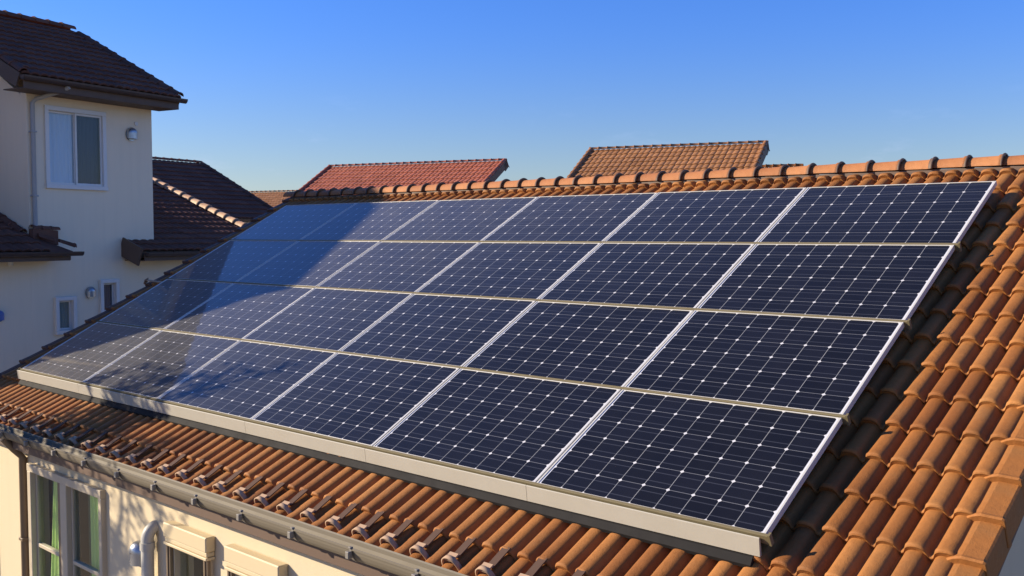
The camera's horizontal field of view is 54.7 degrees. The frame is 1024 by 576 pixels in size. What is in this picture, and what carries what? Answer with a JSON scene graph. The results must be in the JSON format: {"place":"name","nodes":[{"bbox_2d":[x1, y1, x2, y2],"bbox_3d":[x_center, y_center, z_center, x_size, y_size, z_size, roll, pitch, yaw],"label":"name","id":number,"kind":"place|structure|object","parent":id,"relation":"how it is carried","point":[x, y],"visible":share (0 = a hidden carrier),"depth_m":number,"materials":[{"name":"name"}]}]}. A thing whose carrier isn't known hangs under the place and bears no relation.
{"place":"outdoors","nodes":[
{"label":"outdoors","id":0,"kind":"place"},
{"bbox_2d":[0,10,246,372],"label":"house","id":1,"kind":"structure","parent":0,"point":[96,217],"depth_m":16.30,"materials":[{"name":"white paint"}]},
{"bbox_2d":[54,296,77,334],"bbox_3d":[-7.264,0.441,16.073,0.132,0.610,0.400,2,3,29],"label":"window","id":2,"kind":"structure","parent":1,"relation":"in","point":[65,308],"depth_m":16.11,"materials":[{"name":"white glass"}]},
{"bbox_2d":[43,105,107,190],"bbox_3d":[-7.136,-2.268,16.173,0.117,1.313,1.154,2,3,29],"label":"window","id":3,"kind":"structure","parent":1,"relation":"in","point":[74,139],"depth_m":16.17,"materials":[{"name":"white glass"}]},
{"bbox_2d":[99,279,119,313],"bbox_3d":[-6.850,0.158,16.796,0.132,0.620,0.390,2,3,29],"label":"window","id":4,"kind":"structure","parent":1,"relation":"in","point":[109,289],"depth_m":16.83,"materials":[{"name":"white glass"}]},
{"bbox_2d":[152,156,271,223],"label":"house","id":5,"kind":"structure","parent":0,"point":[205,183],"depth_m":26.52,"materials":[{"name":"brown tile"}]},
{"bbox_2d":[249,190,295,206],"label":"roof","id":6,"kind":"structure","parent":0,"point":[273,198],"depth_m":46.82,"materials":[{"name":"brown tile"}]},
{"bbox_2d":[298,158,508,192],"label":"house","id":7,"kind":"structure","parent":0,"point":[350,176],"depth_m":31.84,"materials":[{"name":"red tile"}]},
{"bbox_2d":[0,0,1023,192],"label":"sky","id":8,"kind":"structure","parent":0,"point":[278,93],"materials":[{"name":"blue"}]},
{"bbox_2d":[567,140,769,181],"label":"house","id":9,"kind":"structure","parent":0,"point":[629,160],"depth_m":27.05,"materials":[{"name":"brown tile"}]},
{"bbox_2d":[762,163,803,176],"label":"house","id":10,"kind":"structure","parent":0,"point":[777,165],"depth_m":36.25,"materials":[{"name":"ceramic"}]},
{"label":"ground","id":11,"kind":"structure","parent":0,"visible":0},
{"bbox_2d":[0,153,1023,575],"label":"house","id":12,"kind":"structure","parent":11,"relation":"on","point":[918,469],"depth_m":6.41,"materials":[{"name":"ceramic"}]},
{"bbox_2d":[26,462,107,575],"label":"window","id":13,"kind":"structure","parent":12,"relation":"in","point":[77,508],"depth_m":9.21,"materials":[{"name":"white glass"}]},
{"bbox_2d":[163,520,214,575],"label":"window","id":14,"kind":"structure","parent":12,"relation":"in","point":[181,540],"depth_m":7.63,"materials":[{"name":"beige glass"}]},
{"bbox_2d":[224,543,287,575],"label":"window","id":15,"kind":"structure","parent":12,"relation":"in","point":[240,561],"depth_m":6.98,"materials":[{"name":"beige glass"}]},
{"bbox_2d":[18,367,773,546],"bbox_3d":[-2.022,1.121,7.941,9.046,0.180,0.211,3,4,42],"label":"mounting rail","id":16,"kind":"object","parent":12,"relation":"attached to","point":[765,538],"visible":0.47,"depth_m":6.18,"materials":[{"name":"silver metal"}]},
{"bbox_2d":[23,322,161,381],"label":"solar panel","id":17,"kind":"object","parent":16,"relation":"on","point":[89,352],"visible":1,"depth_m":10.68,"materials":[{"name":"glass"}]},
{"bbox_2d":[83,330,239,397],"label":"solar panel","id":18,"kind":"object","parent":16,"relation":"on","point":[159,364],"visible":0.97,"depth_m":9.66,"materials":[{"name":"glass"}]},
{"bbox_2d":[158,340,336,418],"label":"solar panel","id":19,"kind":"object","parent":16,"relation":"on","point":[246,379],"visible":0.99,"depth_m":8.65,"materials":[{"name":"glass"}]},
{"bbox_2d":[252,353,459,445],"bbox_3d":[-1.231,0.841,7.692,1.492,0.037,0.974,3,32,42],"label":"solar panel","id":20,"kind":"object","parent":16,"relation":"on","point":[369,401],"visible":1,"depth_m":7.63,"materials":[{"name":"glass"}]},
{"bbox_2d":[17,370,760,567],"bbox_3d":[-2.109,1.147,7.923,9.037,0.165,0.088,3,4,42],"label":"skirt cover","id":21,"kind":"object","parent":16,"relation":"attached to","point":[733,548],"visible":0.98,"depth_m":6.29,"materials":[{"name":"silver metal"}]},
{"bbox_2d":[374,368,620,481],"bbox_3d":[-0.121,0.896,6.684,1.492,0.037,0.974,3,32,42],"label":"solar panel","id":22,"kind":"object","parent":16,"relation":"on","point":[525,428],"visible":1,"depth_m":6.62,"materials":[{"name":"glass"}]},
{"bbox_2d":[536,389,842,533],"bbox_3d":[0.989,0.951,5.677,1.492,0.037,0.974,3,32,42],"label":"solar panel","id":23,"kind":"object","parent":16,"relation":"on","point":[744,466],"visible":1,"depth_m":5.59,"materials":[{"name":"glass"}]},
{"bbox_2d":[96,320,850,425],"bbox_3d":[-1.431,0.617,8.565,9.046,0.180,0.211,3,4,42],"label":"mounting rail","id":24,"kind":"object","parent":12,"relation":"attached to","point":[846,420],"visible":0.18,"depth_m":6.78,"materials":[{"name":"silver metal"}]},
{"bbox_2d":[99,279,232,328],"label":"solar panel","id":25,"kind":"object","parent":24,"relation":"on","point":[164,304],"visible":0.97,"depth_m":11.30,"materials":[{"name":"glass"}]},
{"bbox_2d":[165,283,312,338],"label":"solar panel","id":26,"kind":"object","parent":24,"relation":"on","point":[237,310],"visible":0.94,"depth_m":10.30,"materials":[{"name":"glass"}]},
{"bbox_2d":[242,288,412,350],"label":"solar panel","id":27,"kind":"object","parent":24,"relation":"on","point":[332,319],"visible":0.97,"depth_m":9.28,"materials":[{"name":"glass"}]},
{"bbox_2d":[340,294,535,366],"bbox_3d":[-0.639,0.339,8.317,1.492,0.036,0.974,3,32,42],"label":"solar panel","id":28,"kind":"object","parent":24,"relation":"on","point":[453,330],"visible":0.95,"depth_m":8.26,"materials":[{"name":"glass"}]},
{"bbox_2d":[463,301,693,386],"bbox_3d":[0.471,0.395,7.309,1.492,0.037,0.974,3,32,42],"label":"solar panel","id":29,"kind":"object","parent":24,"relation":"on","point":[609,345],"visible":0.93,"depth_m":7.25,"materials":[{"name":"glass"}]},
{"bbox_2d":[624,310,904,414],"bbox_3d":[1.580,0.445,6.301,1.492,0.037,0.974,3,32,42],"label":"solar panel","id":30,"kind":"object","parent":24,"relation":"on","point":[823,364],"visible":1,"depth_m":6.22,"materials":[{"name":"glass"}]},
{"bbox_2d":[166,277,911,329],"bbox_3d":[-0.840,0.114,9.190,9.046,0.180,0.211,3,4,42],"label":"mounting rail","id":31,"kind":"object","parent":12,"relation":"attached to","point":[907,324],"visible":0.24,"depth_m":7.65,"materials":[{"name":"silver metal"}]},
{"bbox_2d":[169,240,296,281],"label":"solar panel","id":32,"kind":"object","parent":31,"relation":"on","point":[233,260],"visible":1,"depth_m":11.93,"materials":[{"name":"glass"}]},
{"bbox_2d":[236,241,379,285],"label":"solar panel","id":33,"kind":"object","parent":31,"relation":"on","point":[309,263],"visible":0.99,"depth_m":10.92,"materials":[{"name":"glass"}]},
{"bbox_2d":[318,241,478,291],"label":"solar panel","id":34,"kind":"object","parent":31,"relation":"on","point":[404,266],"visible":0.96,"depth_m":9.91,"materials":[{"name":"glass"}]},
{"bbox_2d":[416,242,600,298],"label":"solar panel","id":35,"kind":"object","parent":31,"relation":"on","point":[519,270],"visible":0.98,"depth_m":8.90,"materials":[{"name":"glass"}]},
{"bbox_2d":[539,243,754,307],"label":"solar panel","id":36,"kind":"object","parent":31,"relation":"on","point":[690,275],"visible":0.97,"depth_m":7.88,"materials":[{"name":"glass"}]},
{"bbox_2d":[697,244,954,319],"bbox_3d":[2.171,-0.058,6.925,1.492,0.037,0.974,3,32,42],"label":"solar panel","id":37,"kind":"object","parent":31,"relation":"on","point":[896,282],"visible":0.99,"depth_m":6.86,"materials":[{"name":"glass"}]},
{"bbox_2d":[228,239,961,251],"bbox_3d":[-0.248,-0.390,9.814,9.046,0.180,0.211,3,4,42],"label":"mounting rail","id":38,"kind":"object","parent":12,"relation":"attached to","point":[958,247],"visible":0.25,"depth_m":8.44,"materials":[{"name":"silver metal"}]},
{"bbox_2d":[232,203,355,239],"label":"solar panel","id":39,"kind":"object","parent":38,"relation":"on","point":[292,222],"visible":1,"depth_m":12.55,"materials":[{"name":"glass"}]},
{"bbox_2d":[300,200,438,239],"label":"solar panel","id":40,"kind":"object","parent":38,"relation":"on","point":[372,221],"visible":0.95,"depth_m":11.54,"materials":[{"name":"glass"}]},
{"bbox_2d":[384,197,536,240],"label":"solar panel","id":41,"kind":"object","parent":38,"relation":"on","point":[471,220],"visible":0.91,"depth_m":10.54,"materials":[{"name":"glass"}]},
{"bbox_2d":[482,193,656,240],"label":"solar panel","id":42,"kind":"object","parent":38,"relation":"on","point":[603,217],"visible":0.99,"depth_m":9.52,"materials":[{"name":"glass"}]},
{"bbox_2d":[604,187,806,241],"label":"solar panel","id":43,"kind":"object","parent":38,"relation":"on","point":[751,215],"visible":0.97,"depth_m":8.51,"materials":[{"name":"glass"}]},
{"bbox_2d":[758,181,996,242],"bbox_3d":[2.763,-0.562,7.549,1.492,0.037,0.974,3,32,42],"label":"solar panel","id":44,"kind":"object","parent":38,"relation":"on","point":[926,213],"visible":0.99,"depth_m":7.49,"materials":[{"name":"glass"}]}
]}

